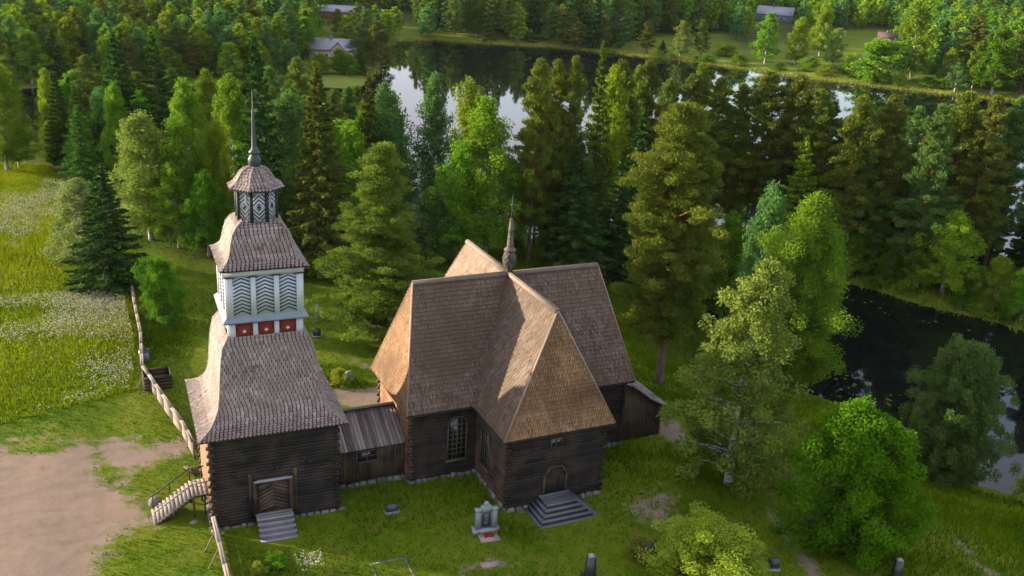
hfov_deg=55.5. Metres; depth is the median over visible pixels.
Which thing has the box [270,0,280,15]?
spruce tree
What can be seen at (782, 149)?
pine tree
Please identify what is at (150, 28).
birch tree
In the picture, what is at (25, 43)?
birch tree
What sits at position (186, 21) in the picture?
birch tree
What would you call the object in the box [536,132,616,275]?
spruce tree
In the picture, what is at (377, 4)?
house
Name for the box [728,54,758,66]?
bush
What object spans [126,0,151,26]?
pine tree
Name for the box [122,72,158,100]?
pine tree
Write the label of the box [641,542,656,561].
gravestone
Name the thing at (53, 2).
pine tree
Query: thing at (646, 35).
pine tree
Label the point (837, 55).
birch tree
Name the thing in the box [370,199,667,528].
church
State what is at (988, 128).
pine tree
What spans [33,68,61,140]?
birch tree
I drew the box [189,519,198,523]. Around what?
boulder
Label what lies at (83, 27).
birch tree
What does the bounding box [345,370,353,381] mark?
gravestone
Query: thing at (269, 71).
pine tree
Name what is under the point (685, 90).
pine tree
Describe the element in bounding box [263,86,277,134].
pine tree
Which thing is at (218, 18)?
birch tree
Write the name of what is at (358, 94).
pine tree
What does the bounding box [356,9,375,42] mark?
pine tree
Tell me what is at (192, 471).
plank bench
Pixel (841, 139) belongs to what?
pine tree
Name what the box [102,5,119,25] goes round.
birch tree
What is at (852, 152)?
pine tree
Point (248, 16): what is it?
birch tree
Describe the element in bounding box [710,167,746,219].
pine tree
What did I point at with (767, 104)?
pine tree
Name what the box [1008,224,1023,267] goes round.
spruce tree
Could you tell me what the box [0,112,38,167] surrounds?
birch tree
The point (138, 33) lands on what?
birch tree
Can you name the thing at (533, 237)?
pine tree
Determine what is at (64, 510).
ground
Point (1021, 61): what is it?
pine tree
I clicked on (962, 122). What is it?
pine tree
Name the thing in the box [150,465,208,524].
timber stair
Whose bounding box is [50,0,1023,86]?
distant forest
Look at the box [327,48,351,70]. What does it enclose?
birch tree
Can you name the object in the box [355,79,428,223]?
birch tree
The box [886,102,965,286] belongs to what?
pine tree
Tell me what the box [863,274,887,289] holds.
bush
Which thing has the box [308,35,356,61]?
house
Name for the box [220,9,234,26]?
birch tree
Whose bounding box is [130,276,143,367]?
plank fence
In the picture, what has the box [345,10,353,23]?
birch tree
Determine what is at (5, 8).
birch tree
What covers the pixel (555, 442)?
window
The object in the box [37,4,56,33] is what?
birch tree
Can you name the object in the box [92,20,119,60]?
birch tree
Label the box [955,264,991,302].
birch tree
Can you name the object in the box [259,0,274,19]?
birch tree
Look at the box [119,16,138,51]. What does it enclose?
birch tree
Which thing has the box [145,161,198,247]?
birch tree
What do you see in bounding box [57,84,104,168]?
spruce tree
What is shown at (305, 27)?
birch tree
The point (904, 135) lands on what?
pine tree
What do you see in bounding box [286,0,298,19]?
pine tree
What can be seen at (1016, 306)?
birch tree
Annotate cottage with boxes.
[877,30,898,42]
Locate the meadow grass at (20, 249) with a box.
[0,161,138,423]
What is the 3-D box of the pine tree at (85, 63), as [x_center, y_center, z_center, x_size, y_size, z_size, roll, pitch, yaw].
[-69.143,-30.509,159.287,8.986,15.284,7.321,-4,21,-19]
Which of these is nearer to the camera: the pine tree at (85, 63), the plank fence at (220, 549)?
the plank fence at (220, 549)
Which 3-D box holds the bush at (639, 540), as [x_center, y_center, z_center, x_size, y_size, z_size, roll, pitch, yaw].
[8.155,16.601,62.019,2.256,1.855,2.124,17,24,33]
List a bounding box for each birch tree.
[0,0,18,16]
[0,3,19,26]
[0,37,16,76]
[0,62,36,170]
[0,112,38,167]
[1,15,17,46]
[2,7,30,61]
[3,4,27,22]
[7,30,54,83]
[9,27,46,73]
[23,12,47,64]
[30,120,60,164]
[31,24,59,66]
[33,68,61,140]
[34,0,53,25]
[36,176,114,263]
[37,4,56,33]
[37,32,74,69]
[47,10,73,50]
[48,83,87,120]
[50,68,83,103]
[56,16,87,68]
[65,6,88,43]
[71,15,90,53]
[73,119,103,154]
[75,0,93,11]
[76,86,107,134]
[78,0,91,23]
[83,8,106,68]
[85,13,97,58]
[85,18,95,54]
[88,110,108,148]
[89,109,183,240]
[91,25,111,69]
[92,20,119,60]
[97,79,129,176]
[98,31,125,74]
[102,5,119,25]
[109,2,118,15]
[112,24,144,70]
[116,13,135,30]
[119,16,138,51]
[127,26,150,72]
[130,98,142,110]
[131,87,154,106]
[135,18,148,59]
[137,0,151,24]
[138,148,184,239]
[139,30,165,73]
[139,98,148,106]
[140,26,164,73]
[144,0,158,23]
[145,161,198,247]
[148,0,163,24]
[148,47,193,79]
[151,21,162,34]
[154,11,172,66]
[157,77,224,237]
[158,0,170,11]
[163,2,177,24]
[171,14,189,24]
[175,17,195,70]
[179,169,227,256]
[180,0,189,12]
[182,7,194,23]
[185,21,208,72]
[187,116,234,235]
[190,0,203,11]
[190,7,203,24]
[191,0,205,6]
[192,68,221,169]
[195,36,221,73]
[196,10,220,59]
[208,8,229,62]
[208,25,248,71]
[209,71,261,200]
[211,2,223,24]
[216,41,244,78]
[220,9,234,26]
[221,0,237,19]
[231,109,274,165]
[232,23,249,64]
[237,31,268,73]
[244,13,255,29]
[246,17,274,59]
[247,41,278,77]
[253,4,265,17]
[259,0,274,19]
[259,17,280,57]
[260,15,272,23]
[261,86,328,246]
[268,12,288,61]
[272,39,305,75]
[276,114,316,225]
[290,16,324,58]
[297,4,317,25]
[298,7,324,37]
[300,8,321,37]
[301,156,347,233]
[305,53,336,73]
[314,119,369,245]
[327,8,342,34]
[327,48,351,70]
[330,53,359,74]
[330,117,358,183]
[335,15,354,38]
[343,110,368,184]
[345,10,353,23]
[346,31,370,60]
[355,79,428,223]
[361,20,395,66]
[405,187,459,263]
[407,70,460,232]
[420,146,493,257]
[430,94,534,252]
[443,74,498,215]
[467,3,484,36]
[494,155,532,252]
[534,126,578,247]
[584,64,634,219]
[655,256,813,499]
[669,19,693,57]
[697,209,756,322]
[729,180,793,337]
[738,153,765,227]
[738,191,863,390]
[749,11,783,63]
[783,16,813,63]
[805,3,836,55]
[822,28,848,66]
[836,233,874,275]
[889,0,937,78]
[892,151,922,240]
[892,168,906,193]
[902,243,937,287]
[905,209,986,294]
[935,47,959,83]
[945,62,969,91]
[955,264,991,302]
[963,41,990,88]
[969,24,1023,94]
[973,254,1018,310]
[995,267,1023,320]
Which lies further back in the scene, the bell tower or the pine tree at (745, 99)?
the pine tree at (745, 99)
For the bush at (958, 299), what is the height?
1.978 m
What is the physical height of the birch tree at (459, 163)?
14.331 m
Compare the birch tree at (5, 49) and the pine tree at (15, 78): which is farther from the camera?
the birch tree at (5, 49)
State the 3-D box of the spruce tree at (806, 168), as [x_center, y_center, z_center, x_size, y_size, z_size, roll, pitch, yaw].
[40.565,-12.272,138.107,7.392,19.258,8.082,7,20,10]
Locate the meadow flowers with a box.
[0,178,133,418]
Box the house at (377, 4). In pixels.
[360,0,390,7]
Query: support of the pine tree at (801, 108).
on the ground at (64, 510)
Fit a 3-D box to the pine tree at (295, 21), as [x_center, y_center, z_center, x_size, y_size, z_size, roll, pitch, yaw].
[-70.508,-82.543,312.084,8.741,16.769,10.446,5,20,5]
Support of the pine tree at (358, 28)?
on the ground at (64, 510)
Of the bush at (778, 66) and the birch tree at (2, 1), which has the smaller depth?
the birch tree at (2, 1)
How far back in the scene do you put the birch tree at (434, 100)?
128.73 m
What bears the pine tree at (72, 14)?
on the ground at (64, 510)
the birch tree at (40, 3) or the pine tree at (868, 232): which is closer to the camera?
the pine tree at (868, 232)
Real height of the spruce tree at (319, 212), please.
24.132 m
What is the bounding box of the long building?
[318,4,364,17]
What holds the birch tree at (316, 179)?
on the ground at (64, 510)
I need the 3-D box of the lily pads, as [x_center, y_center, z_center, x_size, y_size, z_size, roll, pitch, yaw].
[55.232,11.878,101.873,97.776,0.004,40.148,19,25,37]
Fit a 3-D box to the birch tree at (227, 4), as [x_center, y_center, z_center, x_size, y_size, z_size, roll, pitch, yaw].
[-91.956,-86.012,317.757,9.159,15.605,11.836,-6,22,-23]
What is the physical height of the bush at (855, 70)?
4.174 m
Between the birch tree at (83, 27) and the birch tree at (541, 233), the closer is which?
the birch tree at (541, 233)
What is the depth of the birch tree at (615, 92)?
131.25 m
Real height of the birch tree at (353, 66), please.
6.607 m
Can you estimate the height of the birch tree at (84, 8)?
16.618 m
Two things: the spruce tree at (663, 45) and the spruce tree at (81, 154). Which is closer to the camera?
the spruce tree at (81, 154)
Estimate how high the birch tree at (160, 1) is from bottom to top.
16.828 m
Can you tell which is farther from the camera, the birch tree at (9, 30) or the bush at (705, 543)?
the birch tree at (9, 30)
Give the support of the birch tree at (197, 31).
on the ground at (64, 510)
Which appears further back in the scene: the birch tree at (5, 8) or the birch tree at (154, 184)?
the birch tree at (5, 8)
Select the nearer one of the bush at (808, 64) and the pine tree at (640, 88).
the pine tree at (640, 88)
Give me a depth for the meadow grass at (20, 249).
93.56 m
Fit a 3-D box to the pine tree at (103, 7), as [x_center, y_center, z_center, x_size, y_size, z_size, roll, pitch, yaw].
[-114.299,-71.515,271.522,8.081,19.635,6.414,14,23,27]
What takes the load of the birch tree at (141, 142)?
on the ground at (64, 510)
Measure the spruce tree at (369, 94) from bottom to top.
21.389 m
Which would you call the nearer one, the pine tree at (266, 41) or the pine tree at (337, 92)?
the pine tree at (337, 92)
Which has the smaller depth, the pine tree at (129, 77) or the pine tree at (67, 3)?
the pine tree at (129, 77)
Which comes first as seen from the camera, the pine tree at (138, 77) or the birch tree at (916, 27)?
the pine tree at (138, 77)
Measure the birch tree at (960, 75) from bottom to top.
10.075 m
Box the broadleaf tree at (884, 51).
[845,37,924,82]
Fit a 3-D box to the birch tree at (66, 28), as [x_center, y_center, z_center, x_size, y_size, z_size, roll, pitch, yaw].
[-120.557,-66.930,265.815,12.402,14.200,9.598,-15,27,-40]
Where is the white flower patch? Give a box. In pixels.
[294,548,323,570]
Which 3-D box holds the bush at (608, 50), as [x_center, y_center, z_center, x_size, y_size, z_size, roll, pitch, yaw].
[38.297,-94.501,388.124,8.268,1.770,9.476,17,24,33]
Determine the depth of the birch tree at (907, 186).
138.22 m
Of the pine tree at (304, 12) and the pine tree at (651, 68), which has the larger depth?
the pine tree at (304, 12)
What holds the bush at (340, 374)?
on the ground at (64, 510)
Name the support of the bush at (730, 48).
on the ground at (64, 510)
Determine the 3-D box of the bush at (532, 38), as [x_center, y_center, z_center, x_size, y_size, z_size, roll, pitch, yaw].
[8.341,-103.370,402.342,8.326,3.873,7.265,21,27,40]
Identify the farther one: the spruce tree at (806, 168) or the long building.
the long building
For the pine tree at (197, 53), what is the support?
on the ground at (64, 510)
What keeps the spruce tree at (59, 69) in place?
on the ground at (64, 510)
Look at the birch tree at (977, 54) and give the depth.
327.15 m
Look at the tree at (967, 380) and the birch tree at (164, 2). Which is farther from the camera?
the birch tree at (164, 2)
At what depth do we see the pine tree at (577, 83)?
113.82 m
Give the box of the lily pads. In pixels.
[819,300,970,418]
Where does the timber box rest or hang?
on the ground at (64, 510)
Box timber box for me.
[142,366,172,390]
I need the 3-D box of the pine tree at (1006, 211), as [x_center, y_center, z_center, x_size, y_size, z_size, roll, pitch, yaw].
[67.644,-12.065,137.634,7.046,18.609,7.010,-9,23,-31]
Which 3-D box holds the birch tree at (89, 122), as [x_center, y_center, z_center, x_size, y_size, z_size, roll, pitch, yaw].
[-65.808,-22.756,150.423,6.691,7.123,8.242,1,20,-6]
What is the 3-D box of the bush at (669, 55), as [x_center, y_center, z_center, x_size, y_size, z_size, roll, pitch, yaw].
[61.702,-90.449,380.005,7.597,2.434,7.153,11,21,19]
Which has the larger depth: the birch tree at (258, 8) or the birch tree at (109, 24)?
the birch tree at (258, 8)
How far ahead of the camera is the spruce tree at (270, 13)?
308.70 m
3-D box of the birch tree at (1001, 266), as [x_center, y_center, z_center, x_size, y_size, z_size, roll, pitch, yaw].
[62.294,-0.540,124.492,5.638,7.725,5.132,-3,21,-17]
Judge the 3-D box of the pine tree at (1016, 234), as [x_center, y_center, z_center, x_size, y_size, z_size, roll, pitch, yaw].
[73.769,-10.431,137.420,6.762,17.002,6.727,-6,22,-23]
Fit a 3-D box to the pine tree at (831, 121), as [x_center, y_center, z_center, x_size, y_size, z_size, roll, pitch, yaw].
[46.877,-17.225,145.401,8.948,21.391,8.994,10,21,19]
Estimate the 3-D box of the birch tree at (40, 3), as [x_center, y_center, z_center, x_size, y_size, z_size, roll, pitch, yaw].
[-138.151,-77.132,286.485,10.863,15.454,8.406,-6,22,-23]
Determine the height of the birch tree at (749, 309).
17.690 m
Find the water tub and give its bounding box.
[138,348,149,362]
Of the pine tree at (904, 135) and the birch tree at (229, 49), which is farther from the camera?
the birch tree at (229, 49)
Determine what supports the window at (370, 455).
in the covered gallery
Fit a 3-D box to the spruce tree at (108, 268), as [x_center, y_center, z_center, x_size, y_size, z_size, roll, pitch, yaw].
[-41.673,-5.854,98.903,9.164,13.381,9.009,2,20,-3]
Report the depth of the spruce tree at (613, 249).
119.54 m
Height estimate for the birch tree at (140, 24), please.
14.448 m
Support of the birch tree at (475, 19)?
on the ground at (64, 510)
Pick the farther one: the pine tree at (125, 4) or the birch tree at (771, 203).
the pine tree at (125, 4)
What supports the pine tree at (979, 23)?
on the ground at (64, 510)
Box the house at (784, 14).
[756,5,794,22]
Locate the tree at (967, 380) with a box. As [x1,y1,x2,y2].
[898,331,1021,492]
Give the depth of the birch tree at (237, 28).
272.39 m
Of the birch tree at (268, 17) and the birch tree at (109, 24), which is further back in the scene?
the birch tree at (268, 17)
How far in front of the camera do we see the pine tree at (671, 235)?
83.18 m
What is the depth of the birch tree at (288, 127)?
105.53 m
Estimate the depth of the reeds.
320.84 m
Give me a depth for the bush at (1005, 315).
122.85 m
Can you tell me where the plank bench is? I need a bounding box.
[183,465,196,476]
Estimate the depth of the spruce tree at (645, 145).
122.20 m
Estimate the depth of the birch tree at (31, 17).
265.20 m
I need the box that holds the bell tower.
[184,100,349,542]
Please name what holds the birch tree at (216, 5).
on the ground at (64, 510)
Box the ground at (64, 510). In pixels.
[0,0,1023,575]
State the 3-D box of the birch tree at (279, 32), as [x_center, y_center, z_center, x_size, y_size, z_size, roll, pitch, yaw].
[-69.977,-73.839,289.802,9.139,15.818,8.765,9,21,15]
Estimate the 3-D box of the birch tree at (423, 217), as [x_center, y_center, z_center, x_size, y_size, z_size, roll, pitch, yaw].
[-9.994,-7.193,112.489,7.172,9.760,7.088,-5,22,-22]
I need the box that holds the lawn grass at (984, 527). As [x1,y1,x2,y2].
[0,231,1023,575]
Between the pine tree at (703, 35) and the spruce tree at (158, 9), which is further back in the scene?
the pine tree at (703, 35)
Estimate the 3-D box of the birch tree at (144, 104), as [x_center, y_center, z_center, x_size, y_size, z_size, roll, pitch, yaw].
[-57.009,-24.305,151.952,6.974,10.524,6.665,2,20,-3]
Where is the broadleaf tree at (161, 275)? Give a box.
[130,256,191,325]
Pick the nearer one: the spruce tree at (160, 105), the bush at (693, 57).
the spruce tree at (160, 105)
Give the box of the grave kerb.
[369,556,415,575]
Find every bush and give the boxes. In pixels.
[247,560,269,575]
[263,550,287,575]
[330,367,352,388]
[523,33,542,41]
[600,48,616,52]
[622,528,657,566]
[635,501,772,575]
[648,49,665,57]
[660,53,677,58]
[686,55,699,60]
[696,53,717,63]
[712,43,738,55]
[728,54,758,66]
[767,61,788,71]
[795,56,824,71]
[811,64,838,75]
[832,62,856,74]
[840,53,858,62]
[847,67,862,78]
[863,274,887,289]
[882,73,912,85]
[889,279,916,294]
[916,75,943,87]
[935,77,953,89]
[947,294,974,310]
[965,300,997,316]
[990,308,1015,325]
[1009,474,1023,504]
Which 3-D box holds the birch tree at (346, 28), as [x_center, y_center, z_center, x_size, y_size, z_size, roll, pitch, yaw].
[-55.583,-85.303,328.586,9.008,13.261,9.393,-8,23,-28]
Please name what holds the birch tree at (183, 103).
on the ground at (64, 510)
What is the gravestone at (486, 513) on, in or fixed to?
on the ground at (64, 510)
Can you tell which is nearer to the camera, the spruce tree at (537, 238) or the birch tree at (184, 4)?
the spruce tree at (537, 238)
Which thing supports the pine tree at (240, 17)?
on the ground at (64, 510)
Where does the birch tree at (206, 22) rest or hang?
on the ground at (64, 510)
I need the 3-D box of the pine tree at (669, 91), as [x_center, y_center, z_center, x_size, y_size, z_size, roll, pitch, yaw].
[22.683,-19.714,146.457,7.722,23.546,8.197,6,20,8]
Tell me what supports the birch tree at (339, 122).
on the ground at (64, 510)
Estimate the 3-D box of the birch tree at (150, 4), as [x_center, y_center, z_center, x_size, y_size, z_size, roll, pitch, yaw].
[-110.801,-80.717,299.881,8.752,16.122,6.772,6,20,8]
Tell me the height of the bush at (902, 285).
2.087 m
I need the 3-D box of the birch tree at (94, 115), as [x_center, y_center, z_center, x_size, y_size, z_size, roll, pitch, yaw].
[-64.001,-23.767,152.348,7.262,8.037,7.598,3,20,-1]
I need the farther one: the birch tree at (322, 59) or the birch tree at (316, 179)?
the birch tree at (322, 59)
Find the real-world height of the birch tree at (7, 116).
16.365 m
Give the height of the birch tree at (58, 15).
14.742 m
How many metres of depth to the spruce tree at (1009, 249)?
144.99 m
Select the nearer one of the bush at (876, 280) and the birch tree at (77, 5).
the bush at (876, 280)
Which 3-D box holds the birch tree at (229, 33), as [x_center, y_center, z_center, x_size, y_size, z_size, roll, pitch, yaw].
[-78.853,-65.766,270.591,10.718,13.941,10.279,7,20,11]
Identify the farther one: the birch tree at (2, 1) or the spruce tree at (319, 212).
the birch tree at (2, 1)
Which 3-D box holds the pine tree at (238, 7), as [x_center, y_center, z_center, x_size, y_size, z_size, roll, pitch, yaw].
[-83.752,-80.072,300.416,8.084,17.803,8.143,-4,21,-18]
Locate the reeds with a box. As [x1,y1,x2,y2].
[363,35,1023,333]
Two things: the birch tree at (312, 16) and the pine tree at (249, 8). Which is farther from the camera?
the birch tree at (312, 16)
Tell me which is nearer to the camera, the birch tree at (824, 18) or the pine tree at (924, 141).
the pine tree at (924, 141)
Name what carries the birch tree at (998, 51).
on the ground at (64, 510)
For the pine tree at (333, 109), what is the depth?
128.25 m
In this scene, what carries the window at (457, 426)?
in the church
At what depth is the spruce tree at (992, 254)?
136.38 m
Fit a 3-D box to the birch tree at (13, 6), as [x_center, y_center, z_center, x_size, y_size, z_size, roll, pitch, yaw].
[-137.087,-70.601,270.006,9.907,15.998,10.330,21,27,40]
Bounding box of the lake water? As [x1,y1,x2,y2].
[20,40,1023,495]
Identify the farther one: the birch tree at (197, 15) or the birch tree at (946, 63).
the birch tree at (946, 63)
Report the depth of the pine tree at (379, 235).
87.50 m
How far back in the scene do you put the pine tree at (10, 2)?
273.61 m
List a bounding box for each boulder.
[148,496,160,506]
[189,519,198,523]
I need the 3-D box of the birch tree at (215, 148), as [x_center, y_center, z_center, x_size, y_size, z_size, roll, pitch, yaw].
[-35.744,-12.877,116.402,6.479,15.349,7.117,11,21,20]
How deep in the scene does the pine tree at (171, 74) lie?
170.40 m
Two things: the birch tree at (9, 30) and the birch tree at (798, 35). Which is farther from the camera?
the birch tree at (798, 35)
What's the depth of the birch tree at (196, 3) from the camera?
315.15 m
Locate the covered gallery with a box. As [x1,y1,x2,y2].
[338,401,406,488]
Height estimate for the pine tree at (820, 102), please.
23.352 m
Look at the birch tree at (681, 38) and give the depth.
377.10 m
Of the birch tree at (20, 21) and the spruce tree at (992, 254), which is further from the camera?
the birch tree at (20, 21)
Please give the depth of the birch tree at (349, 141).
112.87 m
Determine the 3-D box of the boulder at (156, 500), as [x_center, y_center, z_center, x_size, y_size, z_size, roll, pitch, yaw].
[-23.875,14.316,65.078,0.800,0.825,0.696,-6,22,-24]
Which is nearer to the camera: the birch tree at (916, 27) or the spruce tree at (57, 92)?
the spruce tree at (57, 92)
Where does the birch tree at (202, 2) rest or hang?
on the ground at (64, 510)
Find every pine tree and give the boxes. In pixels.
[0,0,22,16]
[0,30,26,127]
[6,62,29,118]
[18,0,38,31]
[26,5,52,25]
[47,0,56,21]
[54,0,75,15]
[61,54,110,116]
[69,11,87,62]
[88,0,112,34]
[113,64,141,83]
[117,0,135,17]
[121,37,146,71]
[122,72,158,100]
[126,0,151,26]
[158,68,183,97]
[160,22,189,68]
[171,0,183,20]
[182,35,205,77]
[204,0,222,17]
[228,0,244,19]
[232,14,249,39]
[238,0,262,20]
[245,65,282,146]
[257,23,276,64]
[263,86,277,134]
[273,56,324,162]
[275,2,301,62]
[275,76,284,94]
[281,4,301,46]
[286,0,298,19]
[298,9,314,55]
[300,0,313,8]
[304,140,445,343]
[320,92,346,134]
[323,89,344,109]
[339,85,357,120]
[344,84,364,121]
[348,25,368,49]
[348,99,378,125]
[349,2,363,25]
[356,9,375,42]
[362,22,374,50]
[373,13,387,28]
[397,107,417,201]
[505,58,571,262]
[515,110,546,247]
[531,58,576,261]
[543,55,592,240]
[567,21,592,49]
[583,58,645,218]
[609,100,730,383]
[618,99,643,210]
[622,64,657,196]
[633,60,668,236]
[636,21,656,51]
[650,78,679,186]
[666,73,723,174]
[691,19,711,56]
[691,62,728,202]
[704,76,748,207]
[709,83,760,221]
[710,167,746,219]
[721,70,793,233]
[753,73,827,208]
[761,101,799,195]
[778,88,842,214]
[812,99,844,217]
[818,94,893,266]
[823,113,856,196]
[831,163,909,265]
[843,93,916,272]
[867,118,896,195]
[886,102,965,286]
[892,136,946,230]
[894,109,913,161]
[901,105,926,171]
[903,89,989,261]
[909,113,949,170]
[942,94,1014,277]
[955,11,990,82]
[972,96,1023,270]
[974,142,1018,233]
[1008,34,1023,94]
[1008,200,1023,268]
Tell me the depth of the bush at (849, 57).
377.20 m
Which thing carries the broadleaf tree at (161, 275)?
on the ground at (64, 510)
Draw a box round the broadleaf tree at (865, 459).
[768,395,943,575]
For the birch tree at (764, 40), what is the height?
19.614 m
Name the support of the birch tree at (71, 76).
on the ground at (64, 510)
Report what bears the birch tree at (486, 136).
on the ground at (64, 510)
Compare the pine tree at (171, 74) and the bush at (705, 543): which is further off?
the pine tree at (171, 74)
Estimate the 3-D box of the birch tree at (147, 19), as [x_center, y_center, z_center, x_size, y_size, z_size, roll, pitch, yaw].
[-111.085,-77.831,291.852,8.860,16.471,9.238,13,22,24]
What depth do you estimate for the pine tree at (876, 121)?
139.27 m
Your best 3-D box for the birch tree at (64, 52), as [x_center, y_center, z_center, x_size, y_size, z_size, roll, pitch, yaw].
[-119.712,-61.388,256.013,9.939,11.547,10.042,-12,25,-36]
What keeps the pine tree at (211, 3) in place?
on the ground at (64, 510)
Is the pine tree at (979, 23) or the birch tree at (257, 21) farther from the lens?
the pine tree at (979, 23)
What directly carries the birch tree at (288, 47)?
on the ground at (64, 510)
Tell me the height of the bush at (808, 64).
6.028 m
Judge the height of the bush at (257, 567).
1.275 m
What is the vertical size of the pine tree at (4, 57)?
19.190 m
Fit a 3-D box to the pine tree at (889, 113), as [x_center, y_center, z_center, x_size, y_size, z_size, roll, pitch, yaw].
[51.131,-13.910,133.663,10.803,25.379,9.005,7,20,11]
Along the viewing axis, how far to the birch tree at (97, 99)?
152.63 m
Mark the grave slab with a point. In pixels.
(489, 564)
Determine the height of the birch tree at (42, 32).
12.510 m
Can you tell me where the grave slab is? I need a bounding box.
[480,559,500,568]
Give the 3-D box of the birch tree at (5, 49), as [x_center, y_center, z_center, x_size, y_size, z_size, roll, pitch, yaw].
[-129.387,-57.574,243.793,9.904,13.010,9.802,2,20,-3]
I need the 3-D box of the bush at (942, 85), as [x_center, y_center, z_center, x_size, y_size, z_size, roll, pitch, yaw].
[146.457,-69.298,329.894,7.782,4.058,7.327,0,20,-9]
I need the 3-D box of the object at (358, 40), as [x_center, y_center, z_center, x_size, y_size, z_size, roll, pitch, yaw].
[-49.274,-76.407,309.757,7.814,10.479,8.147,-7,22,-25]
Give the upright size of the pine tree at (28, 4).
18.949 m
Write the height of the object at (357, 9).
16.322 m
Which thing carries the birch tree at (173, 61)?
on the ground at (64, 510)
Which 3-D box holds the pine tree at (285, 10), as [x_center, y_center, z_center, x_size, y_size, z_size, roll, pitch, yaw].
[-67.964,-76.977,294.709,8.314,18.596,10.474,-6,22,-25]
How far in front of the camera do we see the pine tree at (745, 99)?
145.71 m
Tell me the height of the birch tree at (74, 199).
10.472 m
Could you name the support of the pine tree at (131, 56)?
on the ground at (64, 510)
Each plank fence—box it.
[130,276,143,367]
[136,365,194,458]
[204,516,230,575]
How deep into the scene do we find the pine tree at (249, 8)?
296.18 m
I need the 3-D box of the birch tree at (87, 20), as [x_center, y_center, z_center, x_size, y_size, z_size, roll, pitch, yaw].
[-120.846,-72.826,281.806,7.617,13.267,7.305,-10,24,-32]
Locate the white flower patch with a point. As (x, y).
(305, 561)
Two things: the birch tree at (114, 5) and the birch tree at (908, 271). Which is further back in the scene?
the birch tree at (114, 5)
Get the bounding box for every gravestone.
[312,328,321,337]
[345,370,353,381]
[384,503,399,514]
[471,501,500,542]
[580,553,596,575]
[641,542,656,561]
[767,557,780,571]
[886,557,903,575]
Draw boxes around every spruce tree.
[12,80,32,126]
[43,71,71,166]
[46,28,67,77]
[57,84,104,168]
[58,105,113,187]
[60,165,151,297]
[93,29,148,172]
[133,31,190,169]
[155,2,161,21]
[223,32,295,230]
[265,0,275,23]
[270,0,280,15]
[286,60,354,279]
[348,71,382,215]
[350,45,372,73]
[531,227,557,240]
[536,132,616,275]
[579,41,611,242]
[592,159,637,283]
[607,109,654,271]
[657,40,667,52]
[778,135,817,250]
[875,186,911,267]
[966,178,1014,265]
[1004,210,1023,264]
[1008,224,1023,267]
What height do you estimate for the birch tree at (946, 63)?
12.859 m
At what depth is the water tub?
85.52 m
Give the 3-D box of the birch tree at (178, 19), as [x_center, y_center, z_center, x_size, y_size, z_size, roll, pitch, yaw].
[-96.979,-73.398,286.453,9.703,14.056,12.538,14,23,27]
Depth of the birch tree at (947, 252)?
126.47 m
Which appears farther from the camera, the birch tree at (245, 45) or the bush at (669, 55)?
the bush at (669, 55)
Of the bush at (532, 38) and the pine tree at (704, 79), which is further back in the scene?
the bush at (532, 38)
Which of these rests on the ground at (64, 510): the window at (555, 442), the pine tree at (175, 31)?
the pine tree at (175, 31)
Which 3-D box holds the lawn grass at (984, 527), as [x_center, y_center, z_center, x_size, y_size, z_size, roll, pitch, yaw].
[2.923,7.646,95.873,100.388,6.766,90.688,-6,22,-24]
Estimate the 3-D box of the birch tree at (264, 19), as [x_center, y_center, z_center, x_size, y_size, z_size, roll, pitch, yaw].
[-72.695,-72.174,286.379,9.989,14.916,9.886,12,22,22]
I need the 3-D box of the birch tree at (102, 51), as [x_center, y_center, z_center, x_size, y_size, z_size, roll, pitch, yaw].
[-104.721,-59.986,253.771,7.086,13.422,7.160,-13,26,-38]
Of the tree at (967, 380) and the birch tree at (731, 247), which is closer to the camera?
the tree at (967, 380)
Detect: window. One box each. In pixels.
[356,448,377,463]
[445,416,467,462]
[478,426,489,473]
[550,437,562,447]
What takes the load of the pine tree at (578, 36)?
on the ground at (64, 510)
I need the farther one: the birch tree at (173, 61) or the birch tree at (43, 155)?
the birch tree at (173, 61)
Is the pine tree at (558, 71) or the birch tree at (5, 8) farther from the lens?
the birch tree at (5, 8)
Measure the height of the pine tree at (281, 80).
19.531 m
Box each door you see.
[248,467,297,518]
[542,465,567,494]
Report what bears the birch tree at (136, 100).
on the ground at (64, 510)
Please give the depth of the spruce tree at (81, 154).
132.87 m
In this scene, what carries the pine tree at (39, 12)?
on the ground at (64, 510)
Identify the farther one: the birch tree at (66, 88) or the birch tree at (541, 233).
the birch tree at (66, 88)
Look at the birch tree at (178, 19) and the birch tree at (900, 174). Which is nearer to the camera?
the birch tree at (900, 174)
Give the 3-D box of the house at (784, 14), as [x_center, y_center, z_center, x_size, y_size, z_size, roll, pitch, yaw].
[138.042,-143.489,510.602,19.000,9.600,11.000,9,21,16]
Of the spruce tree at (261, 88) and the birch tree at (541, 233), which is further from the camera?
the birch tree at (541, 233)
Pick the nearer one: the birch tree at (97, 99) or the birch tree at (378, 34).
the birch tree at (97, 99)
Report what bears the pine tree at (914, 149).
on the ground at (64, 510)
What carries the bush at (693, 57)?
on the ground at (64, 510)
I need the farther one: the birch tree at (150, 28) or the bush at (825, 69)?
the bush at (825, 69)
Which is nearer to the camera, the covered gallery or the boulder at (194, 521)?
the boulder at (194, 521)
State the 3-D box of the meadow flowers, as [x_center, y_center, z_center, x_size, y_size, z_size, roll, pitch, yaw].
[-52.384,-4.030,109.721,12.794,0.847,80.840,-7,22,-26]
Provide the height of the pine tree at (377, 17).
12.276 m
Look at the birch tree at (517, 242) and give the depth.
119.79 m

